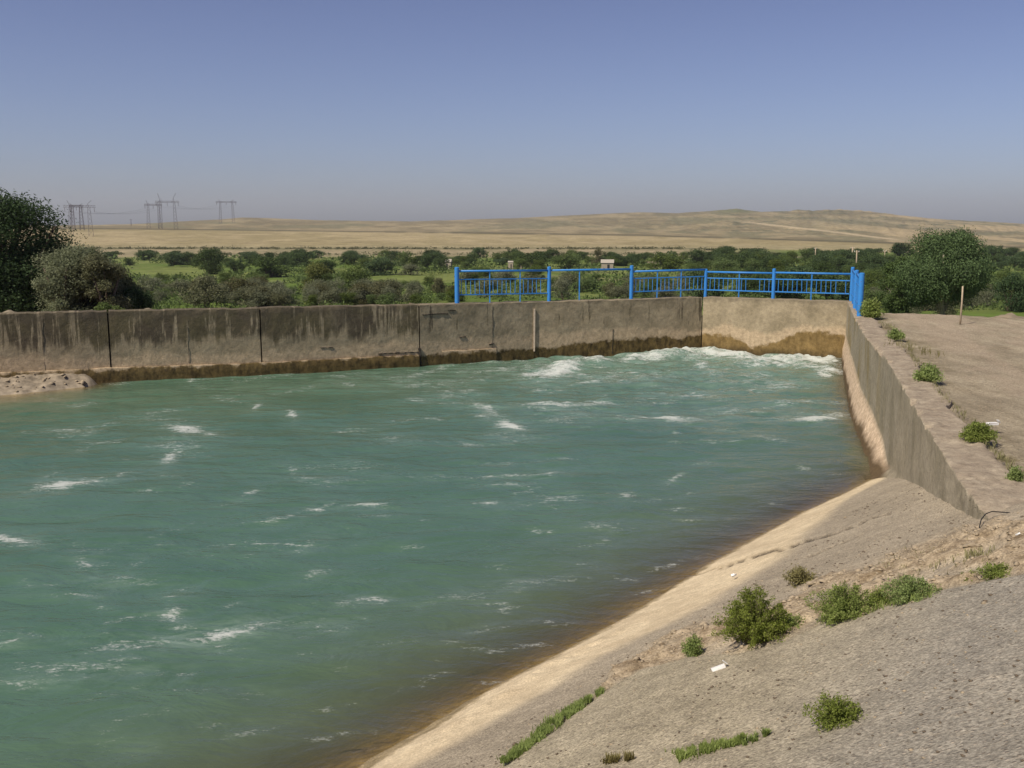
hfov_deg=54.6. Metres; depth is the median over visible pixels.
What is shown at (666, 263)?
bush
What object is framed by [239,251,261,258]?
tree
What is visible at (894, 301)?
tree
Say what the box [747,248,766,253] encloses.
tree
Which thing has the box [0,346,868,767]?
water
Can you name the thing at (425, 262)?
tree
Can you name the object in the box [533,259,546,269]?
bush
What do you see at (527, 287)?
bush
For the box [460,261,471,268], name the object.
bush
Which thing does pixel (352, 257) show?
tree
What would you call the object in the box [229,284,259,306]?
bush
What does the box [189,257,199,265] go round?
tree
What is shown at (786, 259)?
bush
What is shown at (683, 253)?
bush
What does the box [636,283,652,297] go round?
bush
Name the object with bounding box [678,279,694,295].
bush
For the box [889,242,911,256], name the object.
tree
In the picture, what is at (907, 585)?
weed
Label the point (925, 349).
grass
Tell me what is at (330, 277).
bush
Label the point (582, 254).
tree
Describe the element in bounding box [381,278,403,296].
bush
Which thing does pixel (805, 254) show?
bush
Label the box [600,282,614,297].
bush
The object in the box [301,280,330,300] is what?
bush
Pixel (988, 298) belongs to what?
bush
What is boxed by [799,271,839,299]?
tree
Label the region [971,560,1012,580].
weed
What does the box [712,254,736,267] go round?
tree
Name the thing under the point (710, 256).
tree
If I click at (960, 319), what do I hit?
wooden post
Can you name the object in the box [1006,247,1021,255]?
tree
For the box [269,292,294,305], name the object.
bush
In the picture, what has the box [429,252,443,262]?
tree
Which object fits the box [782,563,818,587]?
weed
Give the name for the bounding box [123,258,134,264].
tree
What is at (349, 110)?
sky
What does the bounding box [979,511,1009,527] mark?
cable
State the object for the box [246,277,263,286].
bush
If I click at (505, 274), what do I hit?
bush
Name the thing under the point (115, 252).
tree
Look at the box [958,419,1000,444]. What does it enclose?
weed
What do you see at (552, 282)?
bush
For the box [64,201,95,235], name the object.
transmission tower
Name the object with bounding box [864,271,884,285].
bush
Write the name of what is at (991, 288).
bush
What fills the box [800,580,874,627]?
weed
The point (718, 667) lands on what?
litter carton
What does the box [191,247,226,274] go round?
tree
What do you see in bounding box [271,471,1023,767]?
canal bank
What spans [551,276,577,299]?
bush
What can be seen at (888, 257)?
bush
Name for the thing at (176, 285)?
bush
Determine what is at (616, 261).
bush
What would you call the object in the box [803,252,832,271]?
tree
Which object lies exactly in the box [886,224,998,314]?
tree
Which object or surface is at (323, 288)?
bush
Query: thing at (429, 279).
bush
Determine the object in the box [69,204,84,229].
transmission tower
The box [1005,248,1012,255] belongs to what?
tree
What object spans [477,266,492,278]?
bush
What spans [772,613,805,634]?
weed
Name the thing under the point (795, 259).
bush
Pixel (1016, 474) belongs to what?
weed
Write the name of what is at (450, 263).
hut
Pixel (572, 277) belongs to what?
bush
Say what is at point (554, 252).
tree
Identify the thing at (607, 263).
hut
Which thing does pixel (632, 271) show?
railing
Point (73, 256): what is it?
tree
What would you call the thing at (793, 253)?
bush
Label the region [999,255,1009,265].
tree
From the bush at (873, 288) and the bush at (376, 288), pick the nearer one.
the bush at (873, 288)
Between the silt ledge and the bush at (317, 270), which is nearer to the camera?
the silt ledge
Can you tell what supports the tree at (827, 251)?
on the ground at (786, 231)
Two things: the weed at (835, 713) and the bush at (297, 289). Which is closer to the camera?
the weed at (835, 713)
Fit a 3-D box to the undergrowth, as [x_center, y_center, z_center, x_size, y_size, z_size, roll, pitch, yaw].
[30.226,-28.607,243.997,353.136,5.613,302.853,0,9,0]
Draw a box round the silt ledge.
[0,373,99,400]
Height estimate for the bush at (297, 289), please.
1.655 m
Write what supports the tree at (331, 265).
on the ground at (786, 231)
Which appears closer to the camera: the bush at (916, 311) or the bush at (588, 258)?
the bush at (916, 311)
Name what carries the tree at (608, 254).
on the ground at (786, 231)
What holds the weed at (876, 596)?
on the canal bank
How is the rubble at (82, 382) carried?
on the silt ledge
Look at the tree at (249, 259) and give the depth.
293.84 m
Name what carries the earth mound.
on the ground at (786, 231)
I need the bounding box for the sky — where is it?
[0,0,1023,224]
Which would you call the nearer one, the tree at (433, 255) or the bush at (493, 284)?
the bush at (493, 284)
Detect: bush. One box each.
[93,301,125,311]
[101,260,154,308]
[122,284,157,308]
[136,274,172,294]
[151,273,170,281]
[153,289,166,303]
[154,288,172,298]
[163,278,190,297]
[174,273,231,307]
[188,280,203,292]
[216,284,236,302]
[218,276,227,282]
[219,272,232,282]
[225,274,256,302]
[226,292,241,302]
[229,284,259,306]
[244,277,268,287]
[244,289,270,306]
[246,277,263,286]
[246,285,279,306]
[251,275,268,283]
[258,273,269,279]
[266,280,297,296]
[268,284,301,305]
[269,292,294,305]
[288,286,299,295]
[296,257,336,291]
[296,275,311,285]
[299,286,322,305]
[300,279,334,292]
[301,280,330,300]
[305,294,317,305]
[312,282,332,300]
[316,287,348,304]
[324,273,335,281]
[324,277,347,300]
[338,261,373,290]
[338,292,359,304]
[347,276,375,292]
[347,282,375,304]
[347,288,373,303]
[358,258,368,267]
[365,294,376,304]
[367,280,401,298]
[374,292,395,304]
[377,284,403,304]
[378,249,388,256]
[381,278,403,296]
[384,278,405,294]
[393,250,412,265]
[395,263,422,274]
[400,288,421,303]
[401,280,423,296]
[407,291,423,303]
[408,256,418,265]
[421,274,434,285]
[430,277,447,294]
[435,293,445,299]
[445,288,465,301]
[446,284,454,298]
[449,258,459,264]
[459,255,469,263]
[459,269,478,284]
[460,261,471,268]
[467,272,478,283]
[472,276,505,297]
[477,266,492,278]
[490,251,503,260]
[495,267,516,285]
[501,251,513,260]
[512,256,531,269]
[514,272,545,294]
[524,265,544,281]
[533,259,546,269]
[541,277,557,291]
[546,252,582,268]
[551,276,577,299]
[554,271,580,292]
[572,274,601,291]
[582,255,594,264]
[589,272,603,280]
[590,246,603,264]
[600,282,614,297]
[605,257,620,265]
[605,285,624,298]
[608,285,628,298]
[620,283,638,296]
[622,273,646,292]
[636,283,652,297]
[640,252,692,271]
[640,274,654,285]
[644,274,674,291]
[651,281,681,295]
[652,251,667,257]
[652,286,683,296]
[673,273,686,283]
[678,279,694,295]
[680,250,689,259]
[680,261,705,273]
[701,259,711,269]
[703,258,728,270]
[711,256,742,270]
[716,266,735,276]
[742,257,762,270]
[754,251,772,261]
[766,258,787,271]
[772,264,790,276]
[776,255,793,269]
[784,249,801,261]
[784,254,800,267]
[798,247,813,262]
[840,261,861,276]
[860,267,884,276]
[863,286,885,303]
[863,289,886,308]
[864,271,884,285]
[865,269,884,284]
[878,253,893,261]
[880,296,911,312]
[907,306,922,313]
[928,302,962,314]
[957,297,976,309]
[963,282,989,305]
[972,288,1001,306]
[982,283,994,298]
[984,276,1004,293]
[992,269,1015,279]
[1000,288,1020,301]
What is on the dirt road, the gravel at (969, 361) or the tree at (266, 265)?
the gravel at (969, 361)
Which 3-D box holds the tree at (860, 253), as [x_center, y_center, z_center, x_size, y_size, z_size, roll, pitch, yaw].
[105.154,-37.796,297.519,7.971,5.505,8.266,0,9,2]
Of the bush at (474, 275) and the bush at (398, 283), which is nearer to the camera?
the bush at (398, 283)
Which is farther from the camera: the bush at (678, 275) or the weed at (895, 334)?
the bush at (678, 275)
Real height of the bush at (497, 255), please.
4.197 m
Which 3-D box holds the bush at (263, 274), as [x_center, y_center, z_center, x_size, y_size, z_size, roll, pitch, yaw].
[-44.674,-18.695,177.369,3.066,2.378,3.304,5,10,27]
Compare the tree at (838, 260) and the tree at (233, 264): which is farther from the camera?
the tree at (233, 264)
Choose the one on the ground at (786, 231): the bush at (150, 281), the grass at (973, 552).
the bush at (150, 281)
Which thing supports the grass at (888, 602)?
on the canal bank
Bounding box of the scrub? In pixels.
[85,245,766,254]
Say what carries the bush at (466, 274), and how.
on the ground at (786, 231)
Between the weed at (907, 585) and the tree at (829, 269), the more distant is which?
the tree at (829, 269)
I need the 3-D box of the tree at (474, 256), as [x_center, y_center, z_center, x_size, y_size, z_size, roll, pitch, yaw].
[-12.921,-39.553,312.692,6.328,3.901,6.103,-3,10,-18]
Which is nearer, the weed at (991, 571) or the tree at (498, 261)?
the weed at (991, 571)
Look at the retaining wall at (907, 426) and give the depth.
14.57 m
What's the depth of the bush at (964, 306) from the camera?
105.63 m
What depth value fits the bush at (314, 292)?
108.78 m
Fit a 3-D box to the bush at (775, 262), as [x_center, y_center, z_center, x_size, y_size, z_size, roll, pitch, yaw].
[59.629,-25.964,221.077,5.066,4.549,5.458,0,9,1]
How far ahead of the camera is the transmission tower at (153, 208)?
974.52 m
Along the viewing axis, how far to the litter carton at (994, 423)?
11.89 m
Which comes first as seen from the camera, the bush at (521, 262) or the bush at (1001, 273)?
the bush at (1001, 273)
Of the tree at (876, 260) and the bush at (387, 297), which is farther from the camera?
the tree at (876, 260)
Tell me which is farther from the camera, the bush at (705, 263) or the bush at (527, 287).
the bush at (705, 263)
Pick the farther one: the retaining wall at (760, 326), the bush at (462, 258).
the bush at (462, 258)
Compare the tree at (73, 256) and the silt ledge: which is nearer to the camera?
the silt ledge
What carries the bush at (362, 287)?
on the ground at (786, 231)
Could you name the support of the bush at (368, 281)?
on the ground at (786, 231)
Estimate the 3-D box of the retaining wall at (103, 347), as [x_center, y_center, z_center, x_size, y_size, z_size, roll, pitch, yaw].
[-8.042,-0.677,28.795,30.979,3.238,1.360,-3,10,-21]
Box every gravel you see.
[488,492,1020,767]
[878,313,1023,410]
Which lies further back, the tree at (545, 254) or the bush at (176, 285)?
the tree at (545, 254)
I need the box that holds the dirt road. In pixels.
[874,313,1023,482]
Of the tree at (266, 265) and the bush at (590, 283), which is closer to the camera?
the bush at (590, 283)
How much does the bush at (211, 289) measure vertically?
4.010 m
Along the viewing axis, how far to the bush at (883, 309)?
93.96 m
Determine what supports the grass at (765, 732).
on the canal bank
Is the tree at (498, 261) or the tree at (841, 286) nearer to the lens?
the tree at (841, 286)
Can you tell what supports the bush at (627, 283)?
on the ground at (786, 231)
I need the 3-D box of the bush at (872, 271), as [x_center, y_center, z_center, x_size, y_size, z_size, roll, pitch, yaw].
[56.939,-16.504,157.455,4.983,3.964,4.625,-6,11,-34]
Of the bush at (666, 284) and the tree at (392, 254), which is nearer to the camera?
the bush at (666, 284)
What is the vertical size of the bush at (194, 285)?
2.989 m
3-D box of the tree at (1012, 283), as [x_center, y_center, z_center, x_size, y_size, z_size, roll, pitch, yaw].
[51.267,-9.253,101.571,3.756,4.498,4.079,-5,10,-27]
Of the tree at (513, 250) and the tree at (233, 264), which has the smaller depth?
the tree at (233, 264)
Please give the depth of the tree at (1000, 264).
253.22 m
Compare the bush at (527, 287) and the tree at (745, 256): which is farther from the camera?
the tree at (745, 256)
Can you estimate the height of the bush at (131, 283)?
3.239 m
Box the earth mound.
[977,312,1023,318]
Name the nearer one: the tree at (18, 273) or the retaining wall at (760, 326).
the retaining wall at (760, 326)
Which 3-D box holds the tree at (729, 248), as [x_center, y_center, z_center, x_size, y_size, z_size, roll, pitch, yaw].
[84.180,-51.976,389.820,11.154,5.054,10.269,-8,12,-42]
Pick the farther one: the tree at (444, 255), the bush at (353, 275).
the tree at (444, 255)
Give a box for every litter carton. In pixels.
[711,660,726,671]
[986,419,1000,424]
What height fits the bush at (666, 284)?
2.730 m
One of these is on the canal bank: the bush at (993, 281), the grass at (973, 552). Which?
the grass at (973, 552)
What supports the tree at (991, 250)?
on the ground at (786, 231)
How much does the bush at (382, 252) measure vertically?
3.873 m
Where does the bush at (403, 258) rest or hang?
on the ground at (786, 231)
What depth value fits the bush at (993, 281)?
141.45 m
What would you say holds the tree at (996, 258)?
on the ground at (786, 231)
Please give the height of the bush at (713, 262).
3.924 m
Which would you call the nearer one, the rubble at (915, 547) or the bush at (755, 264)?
the rubble at (915, 547)
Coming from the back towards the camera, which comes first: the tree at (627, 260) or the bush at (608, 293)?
the tree at (627, 260)
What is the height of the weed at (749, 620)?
0.482 m
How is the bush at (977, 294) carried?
on the ground at (786, 231)
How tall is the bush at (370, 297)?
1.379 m
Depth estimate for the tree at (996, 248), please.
384.55 m
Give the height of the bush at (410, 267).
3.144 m
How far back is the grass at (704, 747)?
4.75 m
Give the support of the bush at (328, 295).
on the ground at (786, 231)
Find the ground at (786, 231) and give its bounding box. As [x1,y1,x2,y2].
[2,209,1023,347]
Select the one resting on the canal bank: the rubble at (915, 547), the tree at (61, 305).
the rubble at (915, 547)
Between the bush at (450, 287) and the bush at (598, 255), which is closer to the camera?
the bush at (450, 287)
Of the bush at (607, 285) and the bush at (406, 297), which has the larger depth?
the bush at (607, 285)
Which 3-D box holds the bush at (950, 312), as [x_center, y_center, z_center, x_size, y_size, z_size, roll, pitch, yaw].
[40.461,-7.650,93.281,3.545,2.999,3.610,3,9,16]
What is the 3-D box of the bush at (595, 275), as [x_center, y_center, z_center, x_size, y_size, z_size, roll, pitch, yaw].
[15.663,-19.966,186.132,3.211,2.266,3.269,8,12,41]
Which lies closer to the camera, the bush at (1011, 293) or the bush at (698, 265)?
the bush at (1011, 293)
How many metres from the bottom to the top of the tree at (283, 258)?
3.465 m
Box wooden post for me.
[959,286,963,324]
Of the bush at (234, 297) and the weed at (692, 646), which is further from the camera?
the bush at (234, 297)
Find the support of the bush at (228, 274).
on the ground at (786, 231)
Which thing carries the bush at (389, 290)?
on the ground at (786, 231)
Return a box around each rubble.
[5,373,85,396]
[601,519,1023,688]
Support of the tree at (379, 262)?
on the ground at (786, 231)
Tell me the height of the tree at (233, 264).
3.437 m
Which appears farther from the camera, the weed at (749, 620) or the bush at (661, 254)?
the bush at (661, 254)
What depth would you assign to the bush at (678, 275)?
171.02 m
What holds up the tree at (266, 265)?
on the ground at (786, 231)
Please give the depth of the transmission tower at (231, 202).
1258.78 m
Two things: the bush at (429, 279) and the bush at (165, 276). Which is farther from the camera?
the bush at (165, 276)
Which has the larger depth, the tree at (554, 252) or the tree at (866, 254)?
the tree at (554, 252)
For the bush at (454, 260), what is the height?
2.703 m
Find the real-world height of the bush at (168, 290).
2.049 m
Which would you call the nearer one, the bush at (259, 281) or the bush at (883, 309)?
the bush at (883, 309)
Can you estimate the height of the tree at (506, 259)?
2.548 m
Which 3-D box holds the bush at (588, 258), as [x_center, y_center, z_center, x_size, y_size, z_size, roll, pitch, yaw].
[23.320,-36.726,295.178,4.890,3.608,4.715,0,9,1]
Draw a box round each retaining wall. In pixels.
[0,296,701,385]
[702,296,851,378]
[838,302,1023,519]
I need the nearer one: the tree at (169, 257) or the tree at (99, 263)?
the tree at (99, 263)
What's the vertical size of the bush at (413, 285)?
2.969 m
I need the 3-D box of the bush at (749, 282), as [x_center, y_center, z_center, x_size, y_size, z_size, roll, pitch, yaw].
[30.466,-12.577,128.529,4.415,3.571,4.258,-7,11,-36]
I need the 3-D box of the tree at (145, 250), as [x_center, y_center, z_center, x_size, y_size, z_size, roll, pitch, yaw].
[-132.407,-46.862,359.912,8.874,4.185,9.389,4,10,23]
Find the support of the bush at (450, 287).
on the ground at (786, 231)
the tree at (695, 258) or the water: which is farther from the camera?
the tree at (695, 258)
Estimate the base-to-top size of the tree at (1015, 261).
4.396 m
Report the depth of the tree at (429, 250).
370.63 m
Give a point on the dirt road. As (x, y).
(949, 331)
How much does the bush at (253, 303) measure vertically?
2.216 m
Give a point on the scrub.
(357, 247)
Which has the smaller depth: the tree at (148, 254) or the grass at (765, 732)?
the grass at (765, 732)
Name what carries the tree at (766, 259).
on the ground at (786, 231)
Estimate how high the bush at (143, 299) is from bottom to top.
1.951 m
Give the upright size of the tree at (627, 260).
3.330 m
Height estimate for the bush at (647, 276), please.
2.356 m
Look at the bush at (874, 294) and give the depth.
106.73 m
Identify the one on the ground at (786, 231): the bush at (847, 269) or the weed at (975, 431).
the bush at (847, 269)
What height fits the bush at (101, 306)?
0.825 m
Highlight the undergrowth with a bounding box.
[108,250,1023,310]
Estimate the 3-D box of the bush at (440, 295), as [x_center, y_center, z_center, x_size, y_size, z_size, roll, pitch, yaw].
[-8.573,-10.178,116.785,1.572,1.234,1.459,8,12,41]
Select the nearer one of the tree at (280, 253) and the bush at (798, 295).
the bush at (798, 295)
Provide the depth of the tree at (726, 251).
305.41 m
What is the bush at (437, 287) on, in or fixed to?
on the ground at (786, 231)
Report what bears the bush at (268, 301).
on the ground at (786, 231)
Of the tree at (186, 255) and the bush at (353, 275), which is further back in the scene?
the tree at (186, 255)
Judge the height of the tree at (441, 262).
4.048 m
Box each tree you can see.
[0,187,90,312]
[25,242,135,311]
[32,258,82,310]
[73,252,134,312]
[110,250,119,258]
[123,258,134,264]
[134,249,158,259]
[137,250,158,260]
[154,252,183,266]
[179,251,198,264]
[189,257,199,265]
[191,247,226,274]
[222,260,246,271]
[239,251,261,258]
[245,256,262,264]
[248,255,293,276]
[275,251,287,256]
[275,256,288,264]
[278,254,295,262]
[282,250,316,266]
[290,249,303,252]
[310,250,326,257]
[317,259,336,272]
[338,254,358,264]
[343,251,359,255]
[361,257,401,275]
[384,250,402,260]
[418,253,433,270]
[419,249,440,255]
[425,251,448,257]
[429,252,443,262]
[431,257,449,270]
[449,255,464,263]
[465,257,477,265]
[466,253,478,262]
[471,247,486,257]
[493,259,506,264]
[498,257,510,263]
[506,248,519,255]
[512,252,551,264]
[532,250,550,258]
[543,248,561,256]
[578,252,586,259]
[602,252,617,257]
[607,254,625,265]
[620,256,637,265]
[627,252,650,264]
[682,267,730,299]
[683,249,712,263]
[703,251,723,260]
[711,247,738,261]
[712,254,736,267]
[716,245,734,251]
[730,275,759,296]
[735,251,762,268]
[736,266,755,277]
[742,271,800,297]
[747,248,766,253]
[753,267,771,283]
[757,254,789,271]
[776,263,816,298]
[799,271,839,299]
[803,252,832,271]
[808,260,837,271]
[811,250,833,257]
[815,268,834,290]
[827,249,858,262]
[830,256,851,272]
[830,275,870,299]
[852,263,871,271]
[853,249,872,262]
[858,252,883,264]
[858,254,890,268]
[862,263,880,272]
[866,248,883,253]
[876,255,921,313]
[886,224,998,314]
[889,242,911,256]
[981,246,1006,255]
[982,244,1006,255]
[985,254,1000,262]
[989,261,1008,270]
[990,272,1023,312]
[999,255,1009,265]
[1004,255,1023,270]
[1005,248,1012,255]
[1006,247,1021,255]
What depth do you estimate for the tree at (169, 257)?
292.58 m
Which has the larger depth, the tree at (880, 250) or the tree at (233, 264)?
the tree at (880, 250)
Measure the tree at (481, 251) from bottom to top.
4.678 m
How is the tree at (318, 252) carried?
on the ground at (786, 231)
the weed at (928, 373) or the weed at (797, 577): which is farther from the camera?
the weed at (928, 373)
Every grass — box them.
[496,685,604,765]
[599,748,634,763]
[665,732,747,762]
[741,727,772,745]
[819,589,932,626]
[873,537,994,578]
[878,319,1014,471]
[884,338,943,357]
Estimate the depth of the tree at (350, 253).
344.24 m
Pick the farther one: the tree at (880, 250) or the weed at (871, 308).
the tree at (880, 250)
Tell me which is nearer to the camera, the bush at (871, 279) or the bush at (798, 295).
the bush at (798, 295)
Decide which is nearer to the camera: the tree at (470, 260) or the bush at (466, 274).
the bush at (466, 274)
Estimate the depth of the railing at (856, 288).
28.14 m
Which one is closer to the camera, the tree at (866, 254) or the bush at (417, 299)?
the bush at (417, 299)
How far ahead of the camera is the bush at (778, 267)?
197.34 m
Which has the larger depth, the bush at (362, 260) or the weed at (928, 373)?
the bush at (362, 260)
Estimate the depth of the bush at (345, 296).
107.94 m
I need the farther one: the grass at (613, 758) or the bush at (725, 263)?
the bush at (725, 263)
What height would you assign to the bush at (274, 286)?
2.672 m
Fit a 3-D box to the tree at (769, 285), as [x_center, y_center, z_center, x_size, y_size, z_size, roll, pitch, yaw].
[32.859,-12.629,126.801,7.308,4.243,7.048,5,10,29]
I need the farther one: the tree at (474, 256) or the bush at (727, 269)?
the tree at (474, 256)
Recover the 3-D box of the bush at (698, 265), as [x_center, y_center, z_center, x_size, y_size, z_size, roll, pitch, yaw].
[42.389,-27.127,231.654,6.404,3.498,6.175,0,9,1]
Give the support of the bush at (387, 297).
on the ground at (786, 231)
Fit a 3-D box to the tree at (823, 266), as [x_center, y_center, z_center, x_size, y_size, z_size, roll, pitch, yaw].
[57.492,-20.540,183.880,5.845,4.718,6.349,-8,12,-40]
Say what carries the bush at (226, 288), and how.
on the ground at (786, 231)
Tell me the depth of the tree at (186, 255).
304.63 m
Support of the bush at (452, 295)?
on the ground at (786, 231)
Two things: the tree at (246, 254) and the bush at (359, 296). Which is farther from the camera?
the tree at (246, 254)
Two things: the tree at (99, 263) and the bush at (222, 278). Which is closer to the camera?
the tree at (99, 263)
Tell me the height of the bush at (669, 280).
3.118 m
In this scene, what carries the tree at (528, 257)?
on the ground at (786, 231)
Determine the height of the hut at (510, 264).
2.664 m
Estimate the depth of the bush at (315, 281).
127.08 m
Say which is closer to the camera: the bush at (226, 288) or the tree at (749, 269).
the bush at (226, 288)
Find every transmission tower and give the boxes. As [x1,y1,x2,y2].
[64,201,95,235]
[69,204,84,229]
[144,201,161,227]
[155,193,177,227]
[216,200,236,221]
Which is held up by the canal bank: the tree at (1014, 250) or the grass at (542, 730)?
the grass at (542, 730)
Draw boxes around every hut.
[444,259,451,268]
[508,261,512,269]
[601,259,613,268]
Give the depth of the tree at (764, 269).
150.70 m
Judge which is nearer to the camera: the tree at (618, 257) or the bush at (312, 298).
the bush at (312, 298)
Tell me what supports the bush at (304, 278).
on the ground at (786, 231)
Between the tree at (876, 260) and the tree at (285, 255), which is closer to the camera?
the tree at (876, 260)
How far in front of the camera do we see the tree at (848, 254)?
274.45 m
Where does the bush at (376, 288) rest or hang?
on the ground at (786, 231)
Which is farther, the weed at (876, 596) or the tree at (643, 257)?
the tree at (643, 257)
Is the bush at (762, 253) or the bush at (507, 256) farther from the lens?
the bush at (507, 256)
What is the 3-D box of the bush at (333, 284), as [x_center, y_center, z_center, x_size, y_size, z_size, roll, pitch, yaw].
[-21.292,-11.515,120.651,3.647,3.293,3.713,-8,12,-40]
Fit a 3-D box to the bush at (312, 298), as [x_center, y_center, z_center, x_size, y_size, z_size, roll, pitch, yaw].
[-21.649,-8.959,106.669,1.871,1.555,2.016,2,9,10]
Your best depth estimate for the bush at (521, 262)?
256.41 m
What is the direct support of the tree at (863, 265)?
on the ground at (786, 231)
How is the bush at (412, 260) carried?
on the ground at (786, 231)
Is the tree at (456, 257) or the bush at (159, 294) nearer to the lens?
the bush at (159, 294)
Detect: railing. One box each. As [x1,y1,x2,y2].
[454,265,850,302]
[849,267,864,315]
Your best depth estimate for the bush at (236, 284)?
115.34 m
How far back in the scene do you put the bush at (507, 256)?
332.08 m
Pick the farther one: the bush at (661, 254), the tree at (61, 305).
the bush at (661, 254)
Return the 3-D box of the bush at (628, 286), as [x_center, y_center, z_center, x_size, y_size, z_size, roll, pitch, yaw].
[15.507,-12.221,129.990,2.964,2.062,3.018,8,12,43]
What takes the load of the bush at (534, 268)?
on the ground at (786, 231)
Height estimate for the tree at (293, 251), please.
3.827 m
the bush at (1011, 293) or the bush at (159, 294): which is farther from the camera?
the bush at (1011, 293)
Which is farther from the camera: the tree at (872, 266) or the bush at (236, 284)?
the tree at (872, 266)
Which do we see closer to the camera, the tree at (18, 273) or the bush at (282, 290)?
the tree at (18, 273)
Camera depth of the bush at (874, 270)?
195.21 m
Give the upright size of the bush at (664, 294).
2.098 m
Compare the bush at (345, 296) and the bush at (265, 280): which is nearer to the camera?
the bush at (345, 296)
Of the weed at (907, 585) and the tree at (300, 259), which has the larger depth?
the tree at (300, 259)
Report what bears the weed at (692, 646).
on the canal bank
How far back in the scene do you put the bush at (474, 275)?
178.58 m
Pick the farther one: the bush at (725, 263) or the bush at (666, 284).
the bush at (725, 263)
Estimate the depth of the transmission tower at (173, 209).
894.73 m
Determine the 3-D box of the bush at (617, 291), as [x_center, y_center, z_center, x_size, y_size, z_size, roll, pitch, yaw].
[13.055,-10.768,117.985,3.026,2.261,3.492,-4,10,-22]
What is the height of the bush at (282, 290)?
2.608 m
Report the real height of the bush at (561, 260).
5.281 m
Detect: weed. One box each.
[680,633,704,656]
[707,583,793,650]
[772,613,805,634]
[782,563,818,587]
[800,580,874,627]
[801,688,864,733]
[858,297,885,318]
[863,587,890,606]
[876,572,941,604]
[885,325,905,339]
[912,361,944,382]
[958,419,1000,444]
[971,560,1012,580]
[1005,465,1023,481]

